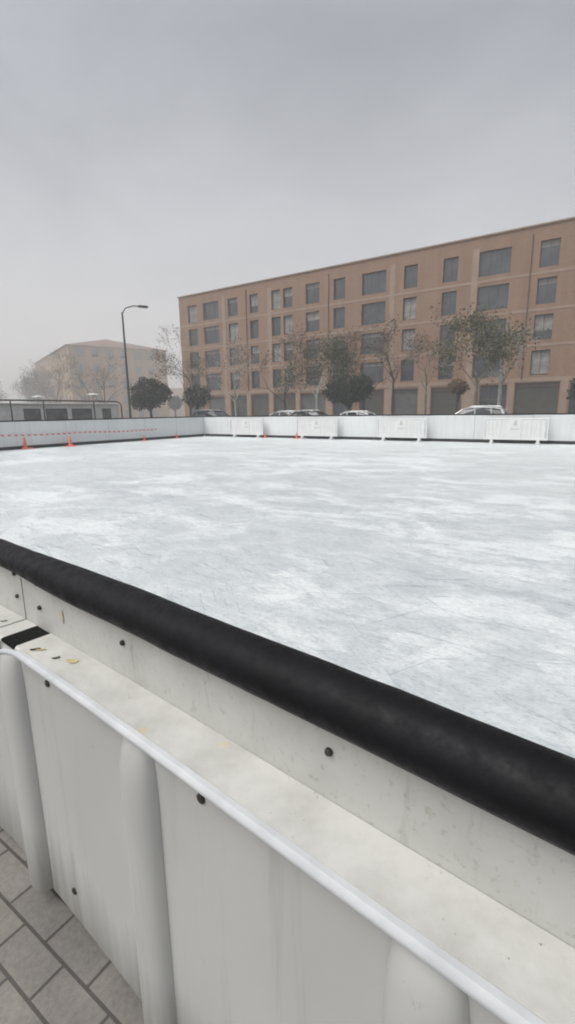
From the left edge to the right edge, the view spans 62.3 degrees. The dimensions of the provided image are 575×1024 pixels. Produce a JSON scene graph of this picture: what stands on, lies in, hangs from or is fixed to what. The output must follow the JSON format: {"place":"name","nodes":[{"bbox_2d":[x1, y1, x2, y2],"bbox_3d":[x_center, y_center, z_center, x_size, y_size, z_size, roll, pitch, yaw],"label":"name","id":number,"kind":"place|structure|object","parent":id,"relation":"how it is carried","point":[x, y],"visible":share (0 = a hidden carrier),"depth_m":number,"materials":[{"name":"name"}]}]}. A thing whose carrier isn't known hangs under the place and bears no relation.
{"place":"outdoors","nodes":[
{"label":"outdoors","id":0,"kind":"place"},
{"bbox_2d":[0,432,204,1023],"bbox_3d":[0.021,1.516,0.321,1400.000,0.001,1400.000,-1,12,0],"label":"ground","id":1,"kind":"structure","parent":0,"point":[57,966],"depth_m":1.37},
{"bbox_2d":[0,382,7,402],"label":"plane tree","id":2,"kind":"object","parent":1,"relation":"on","point":[1,394],"visible":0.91,"depth_m":117.85,"materials":[{"name":"grey plant"}]},
{"bbox_2d":[10,381,46,402],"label":"plane tree","id":3,"kind":"object","parent":1,"relation":"on","point":[28,398],"visible":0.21,"depth_m":118.73,"materials":[{"name":"grey plant"}]},
{"bbox_2d":[12,364,53,402],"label":"plane tree","id":4,"kind":"object","parent":1,"relation":"on","point":[37,370],"visible":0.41,"depth_m":113.17,"materials":[{"name":"grey plant"}]},
{"bbox_2d":[20,368,61,402],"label":"plane tree","id":5,"kind":"object","parent":1,"relation":"on","point":[30,381],"visible":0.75,"depth_m":105.94,"materials":[{"name":"grey plant"}]},
{"bbox_2d":[0,403,119,420],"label":"cafe kiosk","id":6,"kind":"object","parent":1,"relation":"on","point":[30,411],"visible":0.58,"depth_m":38.47,"materials":[{"name":"grey metal"}]},
{"bbox_2d":[23,409,40,419],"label":"window","id":7,"kind":"structure","parent":6,"relation":"in","point":[29,414],"depth_m":36.89,"materials":[{"name":"grey glass"}]},
{"bbox_2d":[45,409,67,419],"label":"window","id":8,"kind":"structure","parent":6,"relation":"in","point":[51,414],"depth_m":38.49,"materials":[{"name":"grey glass"}]},
{"bbox_2d":[71,409,91,418],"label":"window","id":9,"kind":"structure","parent":6,"relation":"in","point":[76,413],"depth_m":40.35,"materials":[{"name":"grey glass"}]},
{"bbox_2d":[102,408,110,417],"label":"window","id":10,"kind":"structure","parent":6,"relation":"in","point":[106,412],"depth_m":42.32,"materials":[{"name":"grey glass"}]},
{"bbox_2d":[0,399,122,419],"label":"terrace frame","id":11,"kind":"object","parent":1,"relation":"on","point":[10,400],"visible":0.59,"depth_m":35.86,"materials":[{"name":"black metal"}]},
{"bbox_2d":[34,339,169,417],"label":"apartment block","id":12,"kind":"structure","parent":1,"relation":"on","point":[91,354],"depth_m":101.91,"materials":[{"name":"concrete"}]},
{"bbox_2d":[77,349,83,356],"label":"window","id":13,"kind":"structure","parent":12,"relation":"in","point":[79,351],"depth_m":96.74,"materials":[{"name":"grey glass"}]},
{"bbox_2d":[78,365,84,371],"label":"window","id":14,"kind":"structure","parent":12,"relation":"in","point":[82,367],"depth_m":97.41,"materials":[{"name":"grey glass"}]},
{"bbox_2d":[92,350,98,357],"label":"window","id":15,"kind":"structure","parent":12,"relation":"in","point":[94,352],"depth_m":98.38,"materials":[{"name":"grey glass"}]},
{"bbox_2d":[93,365,99,372],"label":"window","id":16,"kind":"structure","parent":12,"relation":"in","point":[97,366],"depth_m":98.93,"materials":[{"name":"grey glass"}]},
{"bbox_2d":[106,351,112,357],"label":"window","id":17,"kind":"structure","parent":12,"relation":"in","point":[107,352],"depth_m":99.95,"materials":[{"name":"grey glass"}]},
{"bbox_2d":[107,366,113,372],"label":"window","id":18,"kind":"structure","parent":12,"relation":"in","point":[110,369],"depth_m":100.65,"materials":[{"name":"grey glass"}]},
{"bbox_2d":[109,381,114,387],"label":"window","id":19,"kind":"structure","parent":12,"relation":"in","point":[112,383],"depth_m":101.28,"materials":[{"name":"grey glass"}]},
{"bbox_2d":[134,352,140,359],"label":"window","id":20,"kind":"structure","parent":12,"relation":"in","point":[136,354],"depth_m":103.25,"materials":[{"name":"grey glass"}]},
{"bbox_2d":[135,367,140,373],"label":"window","id":21,"kind":"structure","parent":12,"relation":"in","point":[137,369],"depth_m":103.87,"materials":[{"name":"grey glass"}]},
{"bbox_2d":[147,353,152,359],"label":"window","id":22,"kind":"structure","parent":12,"relation":"in","point":[149,355],"depth_m":104.83,"materials":[{"name":"grey glass"}]},
{"bbox_2d":[148,367,153,374],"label":"window","id":23,"kind":"structure","parent":12,"relation":"in","point":[150,370],"depth_m":105.48,"materials":[{"name":"grey glass"}]},
{"bbox_2d":[0,416,204,450],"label":"rink boards","id":24,"kind":"object","parent":1,"relation":"on","point":[181,427],"visible":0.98,"depth_m":24.37,"materials":[{"name":"white plastic"}]},
{"bbox_2d":[0,429,157,435],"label":"warning tape","id":25,"kind":"object","parent":24,"relation":"attached to","point":[76,432],"visible":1,"depth_m":23.42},
{"bbox_2d":[121,305,147,417],"bbox_3d":[-10.962,-10.358,35.006,2.010,9.180,0.320,-8,14,-29],"label":"street lamp","id":26,"kind":"object","parent":1,"relation":"on","point":[126,368],"visible":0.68,"depth_m":34.40,"materials":[{"name":"metal"}]},
{"bbox_2d":[129,375,172,416],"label":"evergreen tree","id":27,"kind":"object","parent":1,"relation":"on","point":[150,395],"visible":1,"depth_m":48.00,"materials":[{"name":"green plant"}]},
{"bbox_2d":[168,395,182,416],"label":"evergreen tree","id":28,"kind":"object","parent":1,"relation":"on","point":[175,403],"visible":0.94,"depth_m":85.37,"materials":[{"name":"green plant"}]},
{"bbox_2d":[143,324,214,415],"bbox_3d":[-11.312,-14.562,51.327,7.800,10.682,8.118,-3,12,-8],"label":"plane tree","id":29,"kind":"object","parent":1,"relation":"on","point":[172,371],"visible":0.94,"depth_m":49.95,"materials":[{"name":"brown plant"}]},
{"bbox_2d":[181,384,213,410],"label":"evergreen tree","id":30,"kind":"object","parent":1,"relation":"on","point":[203,393],"visible":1,"depth_m":46.18,"materials":[{"name":"green plant"}]},
{"bbox_2d":[192,409,229,415],"bbox_3d":[-5.999,-7.629,39.618,4.515,1.791,2.268,7,14,33],"label":"parked car","id":31,"kind":"object","parent":1,"relation":"on","point":[217,412],"visible":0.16,"depth_m":39.26,"materials":[{"name":"blue paint"}]},
{"bbox_2d":[195,334,264,415],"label":"plane tree","id":32,"kind":"object","parent":1,"relation":"on","point":[236,362],"visible":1,"depth_m":46.27,"materials":[{"name":"brown plant"}]},
{"bbox_2d":[236,319,326,410],"bbox_3d":[0.110,-12.616,44.633,8.981,9.334,7.012,6,14,30],"label":"plane tree","id":33,"kind":"object","parent":1,"relation":"on","point":[297,364],"visible":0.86,"depth_m":42.72,"materials":[{"name":"green plant"}]},
{"bbox_2d":[269,410,298,415],"bbox_3d":[-0.465,-7.055,36.944,4.093,1.624,2.056,7,14,33],"label":"parked car","id":34,"kind":"object","parent":1,"relation":"on","point":[287,412],"visible":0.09,"depth_m":36.02,"materials":[{"name":"silver metal"}]},
{"bbox_2d":[0,539,574,1023],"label":"rink boards","id":35,"kind":"object","parent":1,"relation":"on","point":[204,819],"visible":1,"depth_m":0.81,"materials":[{"name":"white plastic"}]},
{"bbox_2d":[65,659,78,662],"bbox_3d":[-0.562,0.387,1.237,0.036,0.005,0.020,1,12,10],"label":"leaf","id":36,"kind":"object","parent":35,"relation":"on","point":[72,660],"visible":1,"depth_m":1.24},
{"bbox_2d":[204,413,574,444],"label":"rink boards","id":37,"kind":"object","parent":1,"relation":"on","point":[455,427],"visible":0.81,"depth_m":23.05,"materials":[{"name":"white plastic"}]},
{"bbox_2d":[398,297,460,413],"bbox_3d":[11.212,-11.455,36.620,5.354,10.073,6.622,2,12,13],"label":"plane tree","id":38,"kind":"object","parent":1,"relation":"on","point":[426,383],"visible":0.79,"depth_m":36.70,"materials":[{"name":"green plant"}]},
{"bbox_2d":[417,302,527,405],"bbox_3d":[13.093,-10.332,33.619,6.900,9.070,6.142,-1,12,-2],"label":"plane tree","id":39,"kind":"object","parent":1,"relation":"on","point":[472,324],"visible":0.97,"depth_m":32.48,"materials":[{"name":"green plant"}]},
{"bbox_2d":[468,311,548,406],"bbox_3d":[15.342,-9.993,33.337,5.232,8.467,5.011,2,12,13],"label":"plane tree","id":40,"kind":"object","parent":1,"relation":"on","point":[500,378],"visible":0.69,"depth_m":32.99,"materials":[{"name":"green plant"}]},
{"bbox_2d":[169,388,184,416],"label":"distant house","id":41,"kind":"structure","parent":0,"point":[180,412],"depth_m":144.38,"materials":[{"name":"paint"}]},
{"bbox_2d":[0,436,574,757],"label":"ice","id":42,"kind":"structure","parent":0,"point":[440,573],"depth_m":5.49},
{"bbox_2d":[21,437,33,448],"bbox_3d":[-11.904,-3.127,21.535,0.513,0.528,0.513,5,13,27],"label":"traffic cone","id":43,"kind":"object","parent":42,"relation":"on","point":[24,444],"visible":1,"depth_m":21.48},
{"bbox_2d":[65,436,76,446],"bbox_3d":[-10.448,-3.403,22.861,0.467,0.480,0.467,-3,12,-12],"label":"traffic cone","id":44,"kind":"object","parent":42,"relation":"on","point":[70,443],"visible":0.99,"depth_m":22.81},
{"bbox_2d":[230,419,262,437],"bbox_3d":[-2.477,-5.036,28.568,2.570,1.100,0.420,8,15,34],"label":"crowd barrier","id":45,"kind":"object","parent":42,"relation":"on","point":[246,426],"visible":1,"depth_m":28.49,"materials":[{"name":"white plastic"}]},
{"bbox_2d":[296,419,337,439],"bbox_3d":[1.588,-4.528,25.898,2.570,1.100,0.420,7,14,33],"label":"crowd barrier","id":46,"kind":"object","parent":42,"relation":"on","point":[317,427],"visible":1,"depth_m":25.82,"materials":[{"name":"white plastic"}]},
{"bbox_2d":[377,418,427,441],"bbox_3d":[5.570,-4.030,23.283,2.570,1.100,0.420,7,14,34],"label":"crowd barrier","id":47,"kind":"object","parent":42,"relation":"on","point":[401,427],"visible":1,"depth_m":23.20,"materials":[{"name":"white plastic"}]},
{"bbox_2d":[483,418,549,444],"bbox_3d":[9.810,-3.500,20.498,2.570,1.100,0.420,7,14,34],"label":"crowd barrier","id":48,"kind":"object","parent":42,"relation":"on","point":[515,428],"visible":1,"depth_m":20.42,"materials":[{"name":"white plastic"}]},
{"bbox_2d":[0,0,574,402],"label":"sky","id":49,"kind":"structure","parent":0,"point":[153,153],"materials":[{"name":"grey"}]},
{"bbox_2d":[290,410,327,414],"bbox_3d":[2.025,-6.552,34.365,4.136,1.640,2.078,7,14,33],"label":"parked car","id":50,"kind":"object","parent":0,"point":[310,412],"visible":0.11,"depth_m":34.12,"materials":[{"name":"paint"}]},
{"bbox_2d":[270,329,361,410],"bbox_3d":[3.029,-11.429,41.267,7.397,8.327,7.400,10,16,41],"label":"plane tree","id":51,"kind":"object","parent":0,"point":[341,366],"visible":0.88,"depth_m":40.53,"materials":[{"name":"green plant"}]},
{"bbox_2d":[321,369,375,411],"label":"evergreen tree","id":52,"kind":"object","parent":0,"point":[345,394],"visible":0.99,"depth_m":38.21,"materials":[{"name":"green plant"}]},
{"bbox_2d":[340,411,375,414],"bbox_3d":[5.380,-6.283,33.114,3.882,1.540,1.950,7,14,33],"label":"parked car","id":53,"kind":"object","parent":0,"point":[357,413],"visible":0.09,"depth_m":32.82,"materials":[{"name":"white paint"}]},
{"bbox_2d":[323,312,407,410],"bbox_3d":[6.471,-12.129,40.980,7.590,9.721,7.442,5,13,25],"label":"plane tree","id":54,"kind":"object","parent":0,"point":[363,402],"visible":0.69,"depth_m":40.44,"materials":[{"name":"green plant"}]},
{"bbox_2d":[177,216,574,416],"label":"brick building","id":55,"kind":"structure","parent":0,"point":[526,273],"depth_m":48.55,"materials":[{"name":"brick"}]},
{"bbox_2d":[189,305,196,322],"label":"window","id":56,"kind":"structure","parent":55,"relation":"in","point":[192,309],"depth_m":64.14,"materials":[{"name":"grey glass"}]},
{"bbox_2d":[190,329,197,345],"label":"window","id":57,"kind":"structure","parent":55,"relation":"in","point":[193,333],"depth_m":64.80,"materials":[{"name":"grey glass"}]},
{"bbox_2d":[191,352,199,368],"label":"window","id":58,"kind":"structure","parent":55,"relation":"in","point":[193,355],"depth_m":65.41,"materials":[{"name":"grey glass"}]},
{"bbox_2d":[193,375,200,389],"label":"window","id":59,"kind":"structure","parent":55,"relation":"in","point":[197,382],"depth_m":65.92,"materials":[{"name":"grey glass"}]},
{"bbox_2d":[204,301,218,319],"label":"window","id":60,"kind":"structure","parent":55,"relation":"in","point":[210,309],"depth_m":62.37,"materials":[{"name":"grey glass"}]},
{"bbox_2d":[205,326,219,343],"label":"window","id":61,"kind":"structure","parent":55,"relation":"in","point":[212,333],"depth_m":62.98,"materials":[{"name":"grey glass"}]},
{"bbox_2d":[206,350,220,367],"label":"window","id":62,"kind":"structure","parent":55,"relation":"in","point":[215,354],"depth_m":63.56,"materials":[{"name":"grey glass"}]},
{"bbox_2d":[207,374,221,390],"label":"window","id":63,"kind":"structure","parent":55,"relation":"in","point":[211,380],"depth_m":64.27,"materials":[{"name":"grey glass"}]},
{"bbox_2d":[229,298,237,315],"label":"window","id":64,"kind":"structure","parent":55,"relation":"in","point":[233,307],"depth_m":60.31,"materials":[{"name":"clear glass"}]},
{"bbox_2d":[230,323,238,340],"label":"window","id":65,"kind":"structure","parent":55,"relation":"in","point":[233,327],"depth_m":60.89,"materials":[{"name":"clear glass"}]},
{"bbox_2d":[231,348,238,365],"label":"window","id":66,"kind":"structure","parent":55,"relation":"in","point":[233,348],"depth_m":61.66,"materials":[{"name":"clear glass"}]},
{"bbox_2d":[232,372,239,388],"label":"window","id":67,"kind":"structure","parent":55,"relation":"in","point":[236,374],"depth_m":62.13,"materials":[{"name":"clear glass"}]},
{"bbox_2d":[251,294,257,312],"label":"window","id":68,"kind":"structure","parent":55,"relation":"in","point":[254,298],"depth_m":58.46,"materials":[{"name":"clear glass"}]},
{"bbox_2d":[251,320,258,338],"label":"window","id":69,"kind":"structure","parent":55,"relation":"in","point":[255,328],"depth_m":59.09,"materials":[{"name":"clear glass"}]},
{"bbox_2d":[252,346,258,363],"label":"window","id":70,"kind":"structure","parent":55,"relation":"in","point":[254,348],"depth_m":59.70,"materials":[{"name":"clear glass"}]},
{"bbox_2d":[253,371,259,387],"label":"window","id":71,"kind":"structure","parent":55,"relation":"in","point":[256,376],"depth_m":60.33,"materials":[{"name":"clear glass"}]},
{"bbox_2d":[272,290,279,309],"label":"window","id":72,"kind":"structure","parent":55,"relation":"in","point":[276,294],"depth_m":56.65,"materials":[{"name":"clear glass"}]},
{"bbox_2d":[273,343,280,361],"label":"window","id":73,"kind":"structure","parent":55,"relation":"in","point":[277,350],"depth_m":57.89,"materials":[{"name":"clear glass"}]},
{"bbox_2d":[273,317,280,335],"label":"window","id":74,"kind":"structure","parent":55,"relation":"in","point":[276,321],"depth_m":57.27,"materials":[{"name":"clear glass"}]},
{"bbox_2d":[274,369,281,386],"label":"window","id":75,"kind":"structure","parent":55,"relation":"in","point":[277,372],"depth_m":58.53,"materials":[{"name":"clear glass"}]},
{"bbox_2d":[284,288,291,307],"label":"window","id":76,"kind":"structure","parent":55,"relation":"in","point":[287,292],"depth_m":55.75,"materials":[{"name":"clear glass"}]},
{"bbox_2d":[285,369,292,386],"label":"window","id":77,"kind":"structure","parent":55,"relation":"in","point":[285,369],"depth_m":57.65,"materials":[{"name":"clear glass"}]},
{"bbox_2d":[285,342,292,360],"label":"window","id":78,"kind":"structure","parent":55,"relation":"in","point":[291,345],"depth_m":56.94,"materials":[{"name":"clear glass"}]},
{"bbox_2d":[285,315,292,334],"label":"window","id":79,"kind":"structure","parent":55,"relation":"in","point":[288,319],"depth_m":56.32,"materials":[{"name":"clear glass"}]},
{"bbox_2d":[307,367,318,385],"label":"window","id":80,"kind":"structure","parent":55,"relation":"in","point":[312,381],"depth_m":55.92,"materials":[{"name":"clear glass"}]},
{"bbox_2d":[307,339,318,358],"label":"window","id":81,"kind":"structure","parent":55,"relation":"in","point":[315,357],"depth_m":55.09,"materials":[{"name":"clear glass"}]},
{"bbox_2d":[307,311,318,331],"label":"window","id":82,"kind":"structure","parent":55,"relation":"in","point":[313,317],"depth_m":54.50,"materials":[{"name":"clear glass"}]},
{"bbox_2d":[307,283,318,303],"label":"window","id":83,"kind":"structure","parent":55,"relation":"in","point":[312,289],"depth_m":53.89,"materials":[{"name":"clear glass"}]},
{"bbox_2d":[334,308,344,328],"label":"window","id":84,"kind":"structure","parent":55,"relation":"in","point":[340,312],"depth_m":52.63,"materials":[{"name":"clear glass"}]},
{"bbox_2d":[335,278,344,299],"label":"window","id":85,"kind":"structure","parent":55,"relation":"in","point":[339,283],"depth_m":52.02,"materials":[{"name":"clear glass"}]},
{"bbox_2d":[362,362,383,382],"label":"window","id":86,"kind":"structure","parent":55,"relation":"in","point":[373,370],"depth_m":51.55,"materials":[{"name":"grey glass"}]},
{"bbox_2d":[362,332,384,354],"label":"window","id":87,"kind":"structure","parent":55,"relation":"in","point":[373,335],"depth_m":51.06,"materials":[{"name":"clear glass"}]},
{"bbox_2d":[362,302,384,325],"bbox_3d":[9.142,-20.943,50.323,2.820,2.210,0.320,7,14,33],"label":"window","id":88,"kind":"structure","parent":55,"relation":"in","point":[373,311],"depth_m":50.43,"materials":[{"name":"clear glass"}]},
{"bbox_2d":[363,270,385,294],"bbox_3d":[9.101,-23.878,49.703,2.820,2.210,0.320,7,14,33],"label":"window","id":89,"kind":"structure","parent":55,"relation":"in","point":[373,283],"depth_m":49.81,"materials":[{"name":"grey glass"}]},
{"bbox_2d":[401,360,413,380],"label":"window","id":90,"kind":"structure","parent":55,"relation":"in","point":[408,371],"depth_m":49.52,"materials":[{"name":"grey glass"}]},
{"bbox_2d":[402,329,414,350],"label":"window","id":91,"kind":"structure","parent":55,"relation":"in","point":[408,332],"depth_m":48.88,"materials":[{"name":"grey glass"}]},
{"bbox_2d":[403,297,416,320],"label":"window","id":92,"kind":"structure","parent":55,"relation":"in","point":[409,303],"depth_m":48.25,"materials":[{"name":"grey glass"}]},
{"bbox_2d":[405,265,417,288],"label":"window","id":93,"kind":"structure","parent":55,"relation":"in","point":[411,272],"depth_m":47.65,"materials":[{"name":"grey glass"}]},
{"bbox_2d":[439,358,452,379],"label":"window","id":94,"kind":"structure","parent":55,"relation":"in","point":[441,376],"depth_m":47.47,"materials":[{"name":"grey glass"}]},
{"bbox_2d":[440,325,454,347],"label":"window","id":95,"kind":"structure","parent":55,"relation":"in","point":[443,327],"depth_m":46.79,"materials":[{"name":"grey glass"}]},
{"bbox_2d":[442,291,456,315],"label":"window","id":96,"kind":"structure","parent":55,"relation":"in","point":[449,299],"depth_m":46.13,"materials":[{"name":"grey glass"}]},
{"bbox_2d":[443,257,458,282],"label":"window","id":97,"kind":"structure","parent":55,"relation":"in","point":[450,265],"depth_m":45.52,"materials":[{"name":"grey glass"}]},
{"bbox_2d":[473,354,502,377],"bbox_3d":[19.032,-13.846,45.122,2.820,2.210,0.320,7,14,33],"label":"window","id":98,"kind":"structure","parent":55,"relation":"in","point":[480,366],"depth_m":45.41,"materials":[{"name":"grey glass"}]},
{"bbox_2d":[475,319,505,343],"bbox_3d":[18.992,-16.781,44.501,2.820,2.210,0.320,7,14,33],"label":"window","id":99,"kind":"structure","parent":55,"relation":"in","point":[500,320],"depth_m":44.25,"materials":[{"name":"grey glass"}]},
{"bbox_2d":[477,284,508,311],"bbox_3d":[18.951,-19.716,43.881,2.820,2.210,0.320,7,14,33],"label":"window","id":100,"kind":"structure","parent":55,"relation":"in","point":[497,295],"depth_m":43.93,"materials":[{"name":"grey glass"}]},
{"bbox_2d":[479,247,511,276],"bbox_3d":[18.911,-22.651,43.260,2.820,2.210,0.320,7,14,33],"label":"window","id":101,"kind":"structure","parent":55,"relation":"in","point":[495,262],"depth_m":43.34,"materials":[{"name":"grey glass"}]},
{"bbox_2d":[530,350,549,374],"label":"window","id":102,"kind":"structure","parent":55,"relation":"in","point":[540,358],"depth_m":42.79,"materials":[{"name":"grey glass"}]},
{"bbox_2d":[533,314,553,339],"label":"window","id":103,"kind":"structure","parent":55,"relation":"in","point":[545,321],"depth_m":42.16,"materials":[{"name":"grey glass"}]},
{"bbox_2d":[536,277,556,304],"bbox_3d":[22.613,-19.258,41.474,1.620,2.210,0.320,7,14,33],"label":"window","id":104,"kind":"structure","parent":55,"relation":"in","point":[546,291],"depth_m":41.55,"materials":[{"name":"grey glass"}]},
{"bbox_2d":[539,238,560,267],"bbox_3d":[22.573,-22.192,40.854,1.620,2.210,0.320,7,14,33],"label":"window","id":105,"kind":"structure","parent":55,"relation":"in","point":[550,250],"depth_m":40.94,"materials":[{"name":"grey glass"}]},
{"bbox_2d":[343,315,435,414],"bbox_3d":[8.130,-11.182,38.026,6.858,9.040,6.634,-10,15,-39],"label":"plane tree","id":106,"kind":"object","parent":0,"point":[385,350],"visible":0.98,"depth_m":37.54,"materials":[{"name":"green plant"}]},
{"bbox_2d":[447,378,469,412],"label":"young tree","id":107,"kind":"object","parent":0,"point":[459,390],"visible":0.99,"depth_m":31.89,"materials":[{"name":"green plant"}]},
{"bbox_2d":[455,406,508,413],"bbox_3d":[11.020,-5.468,28.449,4.347,1.724,2.184,7,14,33],"label":"parked car","id":108,"kind":"object","parent":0,"point":[484,410],"visible":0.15,"depth_m":27.46,"materials":[{"name":"silver metal"}]},
{"bbox_2d":[566,378,574,400],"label":"evergreen tree","id":109,"kind":"object","parent":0,"point":[572,389],"visible":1,"depth_m":27.48,"materials":[{"name":"green plant"}]},
{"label":"pavement","id":110,"kind":"structure","parent":0,"visible":0},
{"bbox_2d":[14,351,84,402],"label":"plane tree","id":111,"kind":"object","parent":110,"relation":"on","point":[61,372],"visible":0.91,"depth_m":80.73,"materials":[{"name":"brown plant"}]},
{"bbox_2d":[49,348,111,402],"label":"plane tree","id":112,"kind":"object","parent":110,"relation":"on","point":[77,377],"visible":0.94,"depth_m":76.18,"materials":[{"name":"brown plant"}]},
{"bbox_2d":[68,354,136,403],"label":"plane tree","id":113,"kind":"object","parent":110,"relation":"on","point":[103,386],"visible":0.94,"depth_m":70.96,"materials":[{"name":"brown plant"}]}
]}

